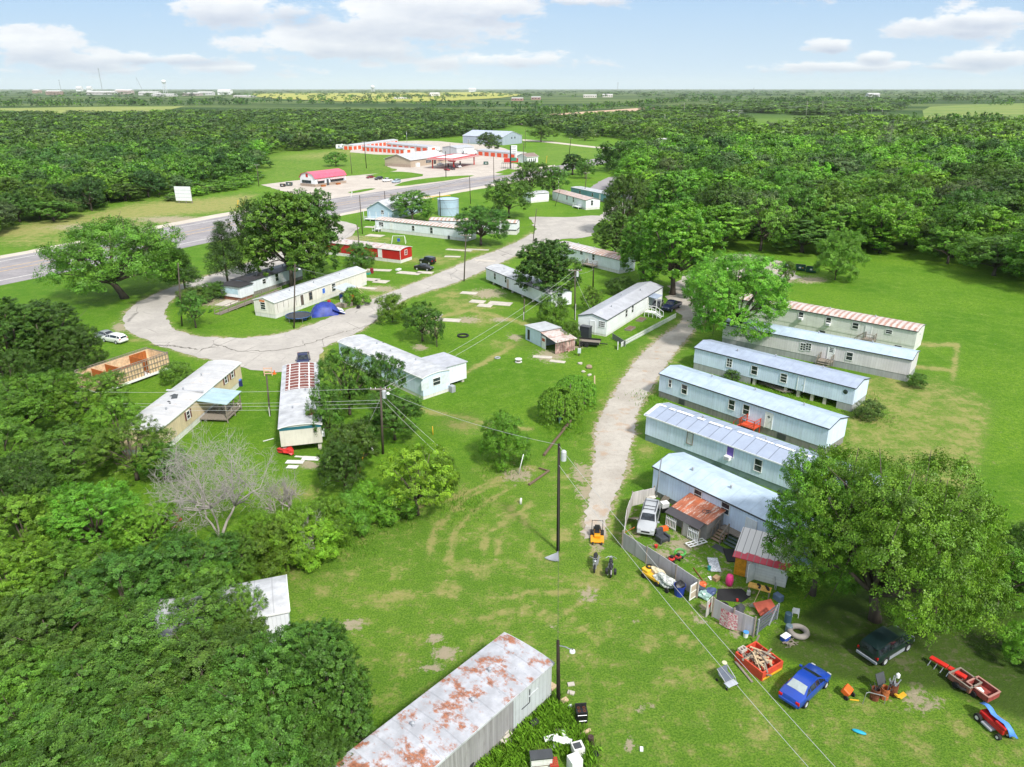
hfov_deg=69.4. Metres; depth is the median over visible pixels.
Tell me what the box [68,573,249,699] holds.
tree
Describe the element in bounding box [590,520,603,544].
riding mower
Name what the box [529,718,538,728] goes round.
tyre
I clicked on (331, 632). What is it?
tree
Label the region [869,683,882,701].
rusty barrel
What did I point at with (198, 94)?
building
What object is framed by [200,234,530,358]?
park road
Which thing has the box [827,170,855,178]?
tree
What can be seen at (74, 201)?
tree
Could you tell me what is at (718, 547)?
mat
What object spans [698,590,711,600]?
rubbish bag
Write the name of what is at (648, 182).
tree
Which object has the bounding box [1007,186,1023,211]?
tree
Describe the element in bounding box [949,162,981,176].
tree
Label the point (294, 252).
tree
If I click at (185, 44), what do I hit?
sky
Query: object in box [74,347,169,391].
gutted home
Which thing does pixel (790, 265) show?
bush
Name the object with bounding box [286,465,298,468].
broken sheet
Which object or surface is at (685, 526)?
door
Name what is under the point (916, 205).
tree
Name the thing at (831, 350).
door
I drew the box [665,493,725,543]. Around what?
garden shed
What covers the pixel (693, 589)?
fence gate
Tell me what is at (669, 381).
window
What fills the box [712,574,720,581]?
cardboard box
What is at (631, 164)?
tree
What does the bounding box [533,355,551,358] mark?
concrete slab
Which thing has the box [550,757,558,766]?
crate
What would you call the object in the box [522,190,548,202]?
mobile home
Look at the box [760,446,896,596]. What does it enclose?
tree
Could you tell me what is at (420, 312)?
tree
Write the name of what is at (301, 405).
overhead wire
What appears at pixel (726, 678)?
wheeled chair
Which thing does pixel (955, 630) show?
tree
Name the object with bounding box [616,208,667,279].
tree
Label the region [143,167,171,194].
tree
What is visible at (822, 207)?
tree
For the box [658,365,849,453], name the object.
mobile home
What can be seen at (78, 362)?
tree
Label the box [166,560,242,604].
tree
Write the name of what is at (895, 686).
rusty barrel
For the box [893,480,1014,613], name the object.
tree
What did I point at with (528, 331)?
doorway
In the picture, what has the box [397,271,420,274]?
concrete slab
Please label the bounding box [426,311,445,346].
tree
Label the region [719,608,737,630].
banner
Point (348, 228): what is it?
entry road
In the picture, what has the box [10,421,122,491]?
tree
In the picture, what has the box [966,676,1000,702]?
farm cart
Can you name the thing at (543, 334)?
shed
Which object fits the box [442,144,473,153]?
metal shed
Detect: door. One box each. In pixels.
[279,272,283,282]
[300,294,304,304]
[378,249,381,257]
[590,320,595,332]
[665,515,675,530]
[682,522,688,536]
[687,526,698,541]
[745,516,757,529]
[746,562,755,582]
[764,411,773,429]
[796,376,805,391]
[826,346,835,359]
[864,325,872,337]
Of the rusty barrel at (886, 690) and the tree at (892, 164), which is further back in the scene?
the tree at (892, 164)
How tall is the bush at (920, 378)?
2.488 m
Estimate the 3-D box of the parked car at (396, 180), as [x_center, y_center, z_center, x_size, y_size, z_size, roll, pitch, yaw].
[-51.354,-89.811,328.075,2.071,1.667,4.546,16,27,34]
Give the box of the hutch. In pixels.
[529,748,552,766]
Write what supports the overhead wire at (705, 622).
attached to the utility pole at (563, 457)
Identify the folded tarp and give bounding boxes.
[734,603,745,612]
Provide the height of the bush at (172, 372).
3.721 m
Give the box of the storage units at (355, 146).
[343,139,397,149]
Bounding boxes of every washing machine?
[566,751,582,766]
[570,740,584,756]
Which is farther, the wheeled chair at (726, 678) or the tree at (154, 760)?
the wheeled chair at (726, 678)
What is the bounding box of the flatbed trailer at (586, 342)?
[575,337,607,346]
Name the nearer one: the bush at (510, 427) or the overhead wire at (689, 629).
the overhead wire at (689, 629)
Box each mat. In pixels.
[711,544,723,553]
[716,588,750,601]
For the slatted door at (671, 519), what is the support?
in the garden shed at (692, 514)
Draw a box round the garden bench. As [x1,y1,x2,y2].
[263,367,272,375]
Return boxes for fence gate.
[689,580,699,600]
[705,596,712,616]
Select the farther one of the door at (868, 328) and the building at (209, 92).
the building at (209, 92)
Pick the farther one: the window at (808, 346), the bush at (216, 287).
the bush at (216, 287)
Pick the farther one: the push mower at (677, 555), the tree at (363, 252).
the tree at (363, 252)
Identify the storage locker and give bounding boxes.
[579,324,591,337]
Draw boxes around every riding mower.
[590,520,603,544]
[973,702,1017,740]
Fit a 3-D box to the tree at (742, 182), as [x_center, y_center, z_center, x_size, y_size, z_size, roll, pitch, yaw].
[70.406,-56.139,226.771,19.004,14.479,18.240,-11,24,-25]
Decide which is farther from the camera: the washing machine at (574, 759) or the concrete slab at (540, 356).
the concrete slab at (540, 356)
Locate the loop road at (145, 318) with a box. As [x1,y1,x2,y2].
[123,243,309,357]
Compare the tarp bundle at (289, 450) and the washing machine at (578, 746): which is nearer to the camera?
the washing machine at (578, 746)
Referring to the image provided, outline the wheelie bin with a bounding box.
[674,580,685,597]
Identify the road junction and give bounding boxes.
[520,215,603,246]
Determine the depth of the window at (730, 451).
79.90 m
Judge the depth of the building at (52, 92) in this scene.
4760.07 m
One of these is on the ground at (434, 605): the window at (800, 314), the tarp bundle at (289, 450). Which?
the tarp bundle at (289, 450)
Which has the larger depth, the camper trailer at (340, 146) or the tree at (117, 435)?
the camper trailer at (340, 146)
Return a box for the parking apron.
[191,346,323,371]
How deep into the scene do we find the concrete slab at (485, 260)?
179.93 m
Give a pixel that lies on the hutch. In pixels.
(541, 758)
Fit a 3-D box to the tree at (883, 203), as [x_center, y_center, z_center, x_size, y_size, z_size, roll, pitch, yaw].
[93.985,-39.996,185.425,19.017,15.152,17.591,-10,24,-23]
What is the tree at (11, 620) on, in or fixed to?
on the ground at (434, 605)
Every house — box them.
[363,193,422,220]
[517,152,537,162]
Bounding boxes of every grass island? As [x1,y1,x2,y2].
[349,188,375,192]
[366,172,422,179]
[394,175,473,185]
[495,167,520,173]
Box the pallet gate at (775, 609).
[755,603,779,634]
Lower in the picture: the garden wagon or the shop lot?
the garden wagon
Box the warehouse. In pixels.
[462,130,521,144]
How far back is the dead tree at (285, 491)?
69.84 m
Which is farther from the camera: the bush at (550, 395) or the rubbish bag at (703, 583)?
the bush at (550, 395)
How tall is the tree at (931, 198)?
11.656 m
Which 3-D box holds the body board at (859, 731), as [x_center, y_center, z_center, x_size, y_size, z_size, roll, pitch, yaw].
[22.602,22.670,48.180,0.878,0.169,0.303,11,24,26]
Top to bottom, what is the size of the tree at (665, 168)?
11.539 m
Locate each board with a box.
[753,599,774,615]
[852,729,865,734]
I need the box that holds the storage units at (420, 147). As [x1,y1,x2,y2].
[386,142,439,150]
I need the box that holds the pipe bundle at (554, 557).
[545,551,558,560]
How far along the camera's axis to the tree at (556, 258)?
139.85 m
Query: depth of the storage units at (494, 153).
451.50 m
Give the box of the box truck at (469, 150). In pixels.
[464,148,476,153]
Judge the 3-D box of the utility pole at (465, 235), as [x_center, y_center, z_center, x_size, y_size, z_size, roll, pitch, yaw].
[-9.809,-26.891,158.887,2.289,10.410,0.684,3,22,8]
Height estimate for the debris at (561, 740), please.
0.734 m
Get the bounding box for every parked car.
[94,329,112,337]
[101,332,128,343]
[391,179,400,182]
[414,263,433,270]
[419,256,435,264]
[636,497,660,535]
[652,299,663,307]
[778,663,830,708]
[856,625,914,665]
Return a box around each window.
[186,409,190,419]
[260,302,265,309]
[331,178,342,181]
[331,283,335,291]
[432,376,440,385]
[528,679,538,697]
[599,321,604,327]
[668,379,671,387]
[681,384,687,394]
[686,431,693,444]
[693,488,702,498]
[720,501,730,515]
[726,358,732,367]
[726,446,734,457]
[728,399,735,410]
[742,403,749,415]
[750,365,757,375]
[753,458,762,472]
[779,373,787,383]
[798,311,803,316]
[799,342,805,350]
[805,342,811,350]
[825,317,831,324]
[845,352,853,360]
[852,322,858,329]
[885,329,892,334]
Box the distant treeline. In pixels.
[0,89,1023,120]
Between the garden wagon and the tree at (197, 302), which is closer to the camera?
the garden wagon
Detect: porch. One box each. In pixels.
[581,259,596,268]
[733,414,760,432]
[815,352,834,367]
[854,332,876,341]
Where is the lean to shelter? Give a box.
[333,283,366,295]
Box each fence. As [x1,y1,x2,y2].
[214,285,281,314]
[612,332,625,345]
[617,314,675,349]
[621,530,698,597]
[624,486,654,532]
[711,597,756,636]
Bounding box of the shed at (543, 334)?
[524,321,576,353]
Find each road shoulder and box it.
[0,165,554,258]
[340,173,553,215]
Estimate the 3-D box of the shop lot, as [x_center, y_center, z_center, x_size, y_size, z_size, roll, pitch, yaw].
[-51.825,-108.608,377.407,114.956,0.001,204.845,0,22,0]
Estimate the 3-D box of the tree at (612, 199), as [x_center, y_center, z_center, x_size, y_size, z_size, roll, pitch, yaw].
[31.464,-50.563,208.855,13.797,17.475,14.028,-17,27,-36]
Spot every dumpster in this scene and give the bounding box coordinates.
[795,264,805,270]
[806,266,815,272]
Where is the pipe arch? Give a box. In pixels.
[862,692,885,703]
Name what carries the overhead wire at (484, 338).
attached to the utility pole at (383, 394)
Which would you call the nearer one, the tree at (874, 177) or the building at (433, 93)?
the tree at (874, 177)
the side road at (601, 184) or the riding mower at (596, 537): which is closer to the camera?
the riding mower at (596, 537)
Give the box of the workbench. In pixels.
[748,582,771,598]
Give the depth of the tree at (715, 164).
273.49 m
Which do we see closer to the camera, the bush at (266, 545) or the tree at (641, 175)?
the bush at (266, 545)
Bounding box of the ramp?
[723,548,735,561]
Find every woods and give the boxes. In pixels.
[0,99,1023,150]
[0,130,1023,191]
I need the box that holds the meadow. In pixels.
[0,106,182,112]
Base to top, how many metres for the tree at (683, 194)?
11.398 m
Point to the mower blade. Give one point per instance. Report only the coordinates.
(946, 665)
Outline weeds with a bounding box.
[474,689,609,766]
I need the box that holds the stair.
[644,305,663,318]
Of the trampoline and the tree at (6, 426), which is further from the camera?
the trampoline
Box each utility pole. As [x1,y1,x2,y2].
[177,263,182,325]
[266,376,270,415]
[293,264,300,327]
[359,195,362,233]
[370,386,390,453]
[460,234,470,280]
[556,443,566,550]
[556,640,574,702]
[569,269,581,319]
[655,458,661,498]
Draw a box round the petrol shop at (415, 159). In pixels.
[384,150,444,166]
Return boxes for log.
[528,470,549,485]
[543,437,557,455]
[562,420,571,430]
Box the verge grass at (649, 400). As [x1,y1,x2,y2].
[316,326,916,584]
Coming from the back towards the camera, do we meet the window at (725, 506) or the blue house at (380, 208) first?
the blue house at (380, 208)
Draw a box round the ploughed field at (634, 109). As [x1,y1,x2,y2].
[547,107,667,114]
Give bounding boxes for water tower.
[161,80,167,92]
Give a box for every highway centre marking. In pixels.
[0,178,499,271]
[3,175,512,267]
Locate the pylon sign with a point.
(513, 148)
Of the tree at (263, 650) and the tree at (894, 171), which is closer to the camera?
the tree at (263, 650)
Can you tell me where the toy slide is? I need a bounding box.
[894,692,906,698]
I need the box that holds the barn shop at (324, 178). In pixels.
[299,168,346,186]
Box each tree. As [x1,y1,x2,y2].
[0,177,18,191]
[0,177,32,193]
[0,190,39,221]
[0,201,19,222]
[0,205,17,226]
[0,296,56,370]
[0,298,96,373]
[0,346,39,414]
[0,367,82,432]
[0,413,43,478]
[0,449,61,530]
[0,486,76,572]
[0,534,62,615]
[0,534,115,609]
[0,582,121,693]
[0,618,53,690]
[0,642,107,761]
[0,682,165,766]
[0,696,73,766]
[0,732,122,766]
[8,182,41,196]
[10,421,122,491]
[12,185,57,218]
[16,629,197,763]
[19,169,51,181]
[23,199,77,221]
[26,178,49,192]
[32,211,190,298]
[37,544,179,646]
[38,368,132,426]
[38,476,146,553]
[40,323,109,374]
[45,183,73,202]
[46,172,71,189]
[46,198,83,216]
[56,176,90,204]
[60,172,114,205]
[65,174,108,210]
[66,188,107,207]
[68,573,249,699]
[73,718,207,766]
[79,675,268,766]
[80,393,142,441]
[81,414,174,480]
[94,174,121,199]
[101,181,124,201]
[102,619,278,747]
[103,183,146,200]
[108,172,150,197]
[109,499,181,552]
[124,169,167,197]
[129,525,243,600]
[132,440,188,479]
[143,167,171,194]
[144,417,293,537]
[160,174,192,190]
[163,247,203,288]
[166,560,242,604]
[169,602,274,677]
[169,729,309,766]
[175,289,212,327]
[187,624,346,753]
[199,530,260,585]
[202,220,249,280]
[217,688,344,766]
[221,581,268,627]
[225,196,278,274]
[239,189,327,286]
[254,466,305,516]
[258,613,359,704]
[277,187,343,279]
[277,716,354,766]
[282,635,375,741]
[297,504,320,551]
[305,384,345,437]
[305,690,376,760]
[312,346,379,414]
[315,438,367,491]
[322,152,347,165]
[322,417,380,474]
[342,240,376,266]
[358,351,407,400]
[363,388,424,440]
[373,442,460,515]
[374,293,408,323]
[388,189,435,219]
[401,300,442,341]
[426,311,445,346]
[454,205,511,245]
[475,132,501,148]
[481,176,536,217]
[510,159,552,190]
[512,238,584,292]
[526,124,560,141]
[537,164,570,190]
[561,154,581,174]
[575,158,595,178]
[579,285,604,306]
[591,210,635,252]
[600,173,650,225]
[610,165,634,178]
[612,151,660,177]
[615,170,663,194]
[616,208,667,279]
[630,153,664,170]
[635,175,691,207]
[635,200,728,294]
[636,169,677,194]
[644,171,702,211]
[648,169,671,199]
[649,165,679,171]
[651,149,682,166]
[651,190,692,217]
[655,157,685,171]
[655,176,699,202]
[665,202,720,240]
[668,197,715,206]
[673,155,699,166]
[675,163,696,173]
[677,166,714,184]
[680,260,738,319]
[682,247,793,342]
[694,155,728,172]
[694,181,748,210]
[695,202,764,248]
[699,186,755,225]
[701,170,748,187]
[702,152,736,168]
[704,189,754,233]
[716,165,755,177]
[718,152,741,165]
[721,177,765,191]
[725,163,757,178]
[730,189,804,239]
[730,196,798,250]
[735,179,778,191]
[741,159,769,171]
[749,166,799,181]
[751,164,796,189]
[751,187,807,235]
[753,185,784,230]
[760,159,814,171]
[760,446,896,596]
[763,183,824,234]
[767,170,816,185]
[767,218,841,252]
[773,441,1018,650]
[778,162,819,173]
[784,163,818,178]
[784,177,851,228]
[789,194,855,229]
[792,169,836,184]
[794,176,846,186]
[805,182,864,226]
[807,160,841,173]
[807,203,873,249]
[809,207,874,232]
[813,229,870,281]
[816,156,861,176]
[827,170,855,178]
[834,156,873,174]
[836,171,880,183]
[840,211,917,250]
[841,173,877,183]
[843,191,877,204]
[844,178,869,189]
[846,180,891,195]
[847,192,924,252]
[851,173,906,195]
[852,198,930,245]
[853,192,934,224]
[856,158,880,170]
[859,169,888,177]
[865,174,934,198]
[867,156,914,171]
[874,160,915,172]
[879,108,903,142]
[882,167,929,176]
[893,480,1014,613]
[896,161,945,176]
[897,173,950,191]
[902,213,934,245]
[904,187,947,220]
[908,192,946,211]
[910,169,963,192]
[911,159,943,169]
[917,226,981,263]
[920,210,985,249]
[928,200,992,257]
[930,177,999,208]
[936,607,957,631]
[938,185,1006,211]
[941,161,975,182]
[942,174,980,182]
[948,233,1023,276]
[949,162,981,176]
[950,184,1023,205]
[958,203,1023,256]
[964,174,1019,185]
[967,160,1007,179]
[971,541,1023,612]
[973,188,1023,213]
[976,229,1023,267]
[979,157,1023,174]
[981,163,1021,174]
[983,174,1023,193]
[985,213,1023,235]
[988,163,1023,182]
[995,521,1023,593]
[1001,219,1023,273]
[1003,209,1023,224]
[1006,183,1023,195]
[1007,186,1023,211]
[1007,224,1023,248]
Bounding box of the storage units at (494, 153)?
[477,149,525,157]
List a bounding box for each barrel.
[725,574,733,586]
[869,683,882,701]
[880,681,892,700]
[889,675,900,696]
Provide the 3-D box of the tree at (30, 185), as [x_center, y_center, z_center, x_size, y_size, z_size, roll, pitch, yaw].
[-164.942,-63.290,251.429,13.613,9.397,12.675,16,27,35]
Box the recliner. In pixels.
[655,527,670,544]
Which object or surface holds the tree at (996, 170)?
on the ground at (434, 605)
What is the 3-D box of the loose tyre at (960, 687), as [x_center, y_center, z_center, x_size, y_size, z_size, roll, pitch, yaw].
[31.339,21.040,51.456,0.840,0.200,0.840,0,22,0]
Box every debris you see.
[500,730,512,742]
[544,730,571,747]
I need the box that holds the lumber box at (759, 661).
[734,641,782,681]
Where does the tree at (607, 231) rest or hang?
on the ground at (434, 605)
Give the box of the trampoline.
[285,311,311,322]
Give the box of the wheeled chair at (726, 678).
[715,664,737,690]
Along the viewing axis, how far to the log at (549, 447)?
85.98 m
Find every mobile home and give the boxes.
[115,360,241,455]
[145,574,289,644]
[220,263,302,300]
[252,266,366,318]
[278,362,324,448]
[325,238,411,262]
[329,632,555,766]
[337,334,467,399]
[374,216,475,240]
[428,217,519,234]
[485,264,572,306]
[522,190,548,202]
[552,189,600,209]
[555,241,634,273]
[571,186,622,203]
[577,281,663,336]
[644,402,886,509]
[652,452,834,571]
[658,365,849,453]
[693,339,870,411]
[722,318,920,380]
[739,293,925,349]
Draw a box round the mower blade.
[927,655,966,679]
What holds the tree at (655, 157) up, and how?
on the ground at (434, 605)
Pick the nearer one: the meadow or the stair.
the stair
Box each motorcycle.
[590,552,600,572]
[605,556,616,577]
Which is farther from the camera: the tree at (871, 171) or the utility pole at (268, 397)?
the tree at (871, 171)
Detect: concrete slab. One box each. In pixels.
[215,300,237,305]
[358,286,376,289]
[365,234,384,236]
[366,269,391,271]
[367,278,379,280]
[372,280,389,282]
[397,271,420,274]
[416,271,433,273]
[436,318,460,321]
[446,249,472,251]
[460,291,477,294]
[469,299,485,303]
[474,259,495,261]
[477,303,492,307]
[488,301,511,305]
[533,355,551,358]
[549,360,565,362]
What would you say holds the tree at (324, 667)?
on the ground at (434, 605)
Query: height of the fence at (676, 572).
1.830 m
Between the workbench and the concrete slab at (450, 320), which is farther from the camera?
the concrete slab at (450, 320)
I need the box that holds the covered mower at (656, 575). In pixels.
[641,564,675,592]
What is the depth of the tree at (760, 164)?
298.23 m
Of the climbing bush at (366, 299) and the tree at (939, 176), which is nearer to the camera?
the climbing bush at (366, 299)
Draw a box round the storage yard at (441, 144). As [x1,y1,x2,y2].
[350,141,509,160]
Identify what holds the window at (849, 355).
in the mobile home at (882, 360)
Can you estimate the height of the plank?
0.130 m
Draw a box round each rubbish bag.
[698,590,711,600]
[699,581,706,586]
[705,587,716,595]
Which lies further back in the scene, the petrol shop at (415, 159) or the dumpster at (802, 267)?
the petrol shop at (415, 159)
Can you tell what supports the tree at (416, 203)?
on the ground at (434, 605)
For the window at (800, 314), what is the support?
in the mobile home at (853, 325)
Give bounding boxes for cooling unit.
[660,500,669,512]
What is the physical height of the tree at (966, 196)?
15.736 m
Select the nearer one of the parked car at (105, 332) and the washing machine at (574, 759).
the washing machine at (574, 759)
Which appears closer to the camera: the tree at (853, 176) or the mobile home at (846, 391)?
the mobile home at (846, 391)
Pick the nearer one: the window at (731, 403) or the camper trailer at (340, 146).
the window at (731, 403)
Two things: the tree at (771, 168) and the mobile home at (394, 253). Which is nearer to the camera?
the mobile home at (394, 253)
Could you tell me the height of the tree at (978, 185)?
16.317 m
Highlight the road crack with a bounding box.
[201,332,341,351]
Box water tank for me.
[437,197,458,215]
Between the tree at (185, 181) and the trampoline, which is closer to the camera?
the trampoline
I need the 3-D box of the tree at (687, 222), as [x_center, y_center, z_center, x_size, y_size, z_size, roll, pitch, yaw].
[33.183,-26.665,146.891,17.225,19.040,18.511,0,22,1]
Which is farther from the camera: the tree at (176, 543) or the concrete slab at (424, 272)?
the concrete slab at (424, 272)
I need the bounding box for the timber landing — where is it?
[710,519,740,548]
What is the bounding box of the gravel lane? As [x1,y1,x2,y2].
[580,303,713,538]
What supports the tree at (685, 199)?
on the ground at (434, 605)
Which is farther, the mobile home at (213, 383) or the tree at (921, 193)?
the tree at (921, 193)
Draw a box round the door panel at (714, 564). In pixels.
[707,557,720,571]
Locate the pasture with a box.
[923,103,1023,120]
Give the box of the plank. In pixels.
[734,661,752,682]
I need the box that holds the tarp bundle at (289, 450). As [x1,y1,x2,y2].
[276,446,293,454]
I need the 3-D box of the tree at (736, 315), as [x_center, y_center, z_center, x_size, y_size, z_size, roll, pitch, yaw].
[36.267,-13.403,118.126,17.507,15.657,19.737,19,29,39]
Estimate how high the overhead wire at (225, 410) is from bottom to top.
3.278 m
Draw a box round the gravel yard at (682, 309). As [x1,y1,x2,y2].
[665,254,801,318]
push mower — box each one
[668,554,684,562]
[674,553,688,560]
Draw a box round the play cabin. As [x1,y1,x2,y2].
[733,527,794,587]
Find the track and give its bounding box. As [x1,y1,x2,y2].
[522,139,603,148]
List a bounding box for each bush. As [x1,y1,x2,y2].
[158,360,194,384]
[174,286,207,307]
[195,281,225,300]
[229,506,288,562]
[246,512,311,577]
[267,504,325,573]
[286,515,343,572]
[307,496,358,547]
[327,488,373,535]
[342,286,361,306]
[350,477,386,522]
[353,293,371,304]
[370,488,417,526]
[427,451,459,490]
[478,408,533,470]
[536,292,569,326]
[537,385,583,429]
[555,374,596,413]
[560,320,581,345]
[604,275,634,294]
[723,369,740,381]
[778,260,796,280]
[853,398,886,421]
[906,372,928,388]
[996,617,1023,664]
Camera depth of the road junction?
222.88 m
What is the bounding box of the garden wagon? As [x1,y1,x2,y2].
[841,684,854,700]
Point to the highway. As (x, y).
(17, 273)
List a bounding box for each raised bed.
[624,326,635,330]
[636,317,645,321]
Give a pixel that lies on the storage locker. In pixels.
(586, 331)
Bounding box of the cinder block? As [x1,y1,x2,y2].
[737,645,746,653]
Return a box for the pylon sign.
[504,145,517,168]
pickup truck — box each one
[295,352,310,362]
[661,299,681,311]
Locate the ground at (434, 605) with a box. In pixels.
[0,89,1023,766]
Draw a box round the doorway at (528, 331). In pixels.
[527,329,529,339]
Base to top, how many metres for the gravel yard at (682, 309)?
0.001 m
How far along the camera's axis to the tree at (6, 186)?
250.62 m
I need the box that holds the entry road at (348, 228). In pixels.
[327,220,358,238]
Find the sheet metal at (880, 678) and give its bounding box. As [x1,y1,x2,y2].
[875,671,885,685]
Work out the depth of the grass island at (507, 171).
372.76 m
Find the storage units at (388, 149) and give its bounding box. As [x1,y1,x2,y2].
[362,145,413,153]
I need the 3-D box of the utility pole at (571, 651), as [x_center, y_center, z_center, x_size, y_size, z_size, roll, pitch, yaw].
[3.532,19.492,49.273,1.352,5.480,0.384,14,26,32]
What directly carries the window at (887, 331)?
in the mobile home at (853, 325)
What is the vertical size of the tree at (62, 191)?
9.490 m
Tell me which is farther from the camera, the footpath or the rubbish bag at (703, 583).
the footpath
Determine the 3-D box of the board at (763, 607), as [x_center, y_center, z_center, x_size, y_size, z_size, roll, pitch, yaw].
[20.293,17.918,59.199,1.700,0.458,1.144,-7,23,-16]
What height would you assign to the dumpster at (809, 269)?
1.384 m
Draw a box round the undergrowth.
[160,170,264,200]
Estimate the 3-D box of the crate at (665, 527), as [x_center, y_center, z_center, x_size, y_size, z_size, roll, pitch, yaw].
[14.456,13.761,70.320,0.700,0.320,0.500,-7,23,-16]
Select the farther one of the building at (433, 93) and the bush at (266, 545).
the building at (433, 93)
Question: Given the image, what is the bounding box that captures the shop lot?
[263,157,521,197]
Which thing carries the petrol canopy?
on the shop lot
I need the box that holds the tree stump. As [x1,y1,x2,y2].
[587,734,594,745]
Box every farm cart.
[948,667,982,693]
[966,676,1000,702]
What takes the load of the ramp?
on the ground at (434, 605)
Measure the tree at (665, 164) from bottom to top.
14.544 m
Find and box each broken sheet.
[285,460,304,463]
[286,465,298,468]
[301,456,319,460]
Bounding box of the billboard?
[174,186,192,202]
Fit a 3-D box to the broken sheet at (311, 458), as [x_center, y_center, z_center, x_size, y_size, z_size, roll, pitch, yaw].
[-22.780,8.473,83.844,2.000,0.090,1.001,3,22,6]
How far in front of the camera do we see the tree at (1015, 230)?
170.12 m
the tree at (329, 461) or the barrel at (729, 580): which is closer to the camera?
the barrel at (729, 580)
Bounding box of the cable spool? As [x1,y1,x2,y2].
[515,358,521,362]
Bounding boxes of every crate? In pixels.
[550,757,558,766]
[660,525,668,530]
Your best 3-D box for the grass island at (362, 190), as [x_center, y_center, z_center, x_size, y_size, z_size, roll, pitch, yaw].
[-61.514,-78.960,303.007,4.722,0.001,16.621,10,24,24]
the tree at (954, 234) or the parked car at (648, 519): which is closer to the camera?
the parked car at (648, 519)
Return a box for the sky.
[0,0,1023,88]
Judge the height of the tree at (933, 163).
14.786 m
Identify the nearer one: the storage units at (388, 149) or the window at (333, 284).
the window at (333, 284)
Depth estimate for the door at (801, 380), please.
99.59 m
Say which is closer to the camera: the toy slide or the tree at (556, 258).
the toy slide
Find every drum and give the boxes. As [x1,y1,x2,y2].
[784,611,792,623]
[785,623,792,632]
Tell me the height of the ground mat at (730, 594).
0.014 m
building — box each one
[32,89,41,92]
[45,90,62,94]
[75,86,82,90]
[86,86,92,90]
[86,91,117,94]
[115,89,134,93]
[138,91,160,94]
[152,94,177,95]
[182,93,202,95]
[197,91,214,94]
[217,89,232,94]
[233,95,255,96]
[430,92,439,95]
[511,98,522,100]
[531,97,540,99]
[583,95,596,97]
[865,93,879,96]
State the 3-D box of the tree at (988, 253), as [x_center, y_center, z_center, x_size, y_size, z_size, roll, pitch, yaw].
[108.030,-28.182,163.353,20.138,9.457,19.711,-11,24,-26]
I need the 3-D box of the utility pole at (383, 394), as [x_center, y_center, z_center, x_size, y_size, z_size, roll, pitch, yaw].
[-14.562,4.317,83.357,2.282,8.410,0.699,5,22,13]
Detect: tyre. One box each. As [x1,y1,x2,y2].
[457,333,468,337]
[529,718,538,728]
[787,623,809,639]
[956,682,966,690]
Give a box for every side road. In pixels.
[591,177,615,190]
[600,195,634,218]
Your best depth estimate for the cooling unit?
73.08 m
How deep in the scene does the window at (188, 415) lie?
90.12 m
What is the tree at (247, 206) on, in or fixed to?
on the ground at (434, 605)
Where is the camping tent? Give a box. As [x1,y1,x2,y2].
[310,302,344,317]
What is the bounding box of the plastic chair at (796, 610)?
[792,607,799,617]
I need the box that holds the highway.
[0,113,856,284]
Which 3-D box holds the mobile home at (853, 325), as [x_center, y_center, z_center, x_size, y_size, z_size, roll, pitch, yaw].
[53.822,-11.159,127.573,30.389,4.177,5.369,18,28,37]
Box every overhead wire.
[24,388,379,392]
[60,400,371,403]
[86,407,379,410]
[239,403,379,406]
[383,390,557,444]
[388,276,573,391]
[401,272,571,378]
[558,484,558,550]
[559,446,834,766]
[560,467,807,766]
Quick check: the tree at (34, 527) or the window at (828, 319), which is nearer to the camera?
the tree at (34, 527)
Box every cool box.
[773,591,783,602]
[780,632,790,641]
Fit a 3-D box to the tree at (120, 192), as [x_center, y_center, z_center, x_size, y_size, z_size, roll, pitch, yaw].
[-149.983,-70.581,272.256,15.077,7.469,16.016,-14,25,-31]
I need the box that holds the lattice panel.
[685,538,706,547]
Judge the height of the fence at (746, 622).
1.880 m
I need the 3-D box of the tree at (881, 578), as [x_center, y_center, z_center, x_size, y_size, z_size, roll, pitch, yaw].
[28.552,11.623,56.211,16.026,15.416,18.104,-11,24,-26]
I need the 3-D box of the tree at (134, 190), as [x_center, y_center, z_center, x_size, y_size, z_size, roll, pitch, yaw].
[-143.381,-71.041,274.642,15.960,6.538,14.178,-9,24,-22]
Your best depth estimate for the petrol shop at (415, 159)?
397.64 m
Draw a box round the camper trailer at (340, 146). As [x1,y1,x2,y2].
[336,144,345,148]
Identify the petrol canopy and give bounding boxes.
[427,154,478,167]
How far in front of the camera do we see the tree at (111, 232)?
140.25 m
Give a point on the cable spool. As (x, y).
(518, 360)
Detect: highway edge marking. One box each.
[0,179,510,280]
[4,164,567,260]
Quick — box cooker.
[575,702,587,723]
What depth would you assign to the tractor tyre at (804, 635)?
56.57 m
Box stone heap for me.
[216,402,241,409]
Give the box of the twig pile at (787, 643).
[782,638,797,647]
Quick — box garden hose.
[674,548,685,555]
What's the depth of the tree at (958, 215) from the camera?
177.68 m
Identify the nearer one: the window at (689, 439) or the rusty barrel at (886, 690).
the rusty barrel at (886, 690)
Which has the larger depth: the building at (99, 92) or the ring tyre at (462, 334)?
the building at (99, 92)
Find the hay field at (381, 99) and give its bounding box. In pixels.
[254,92,519,101]
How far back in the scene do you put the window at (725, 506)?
69.20 m
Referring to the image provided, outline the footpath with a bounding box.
[444,161,528,170]

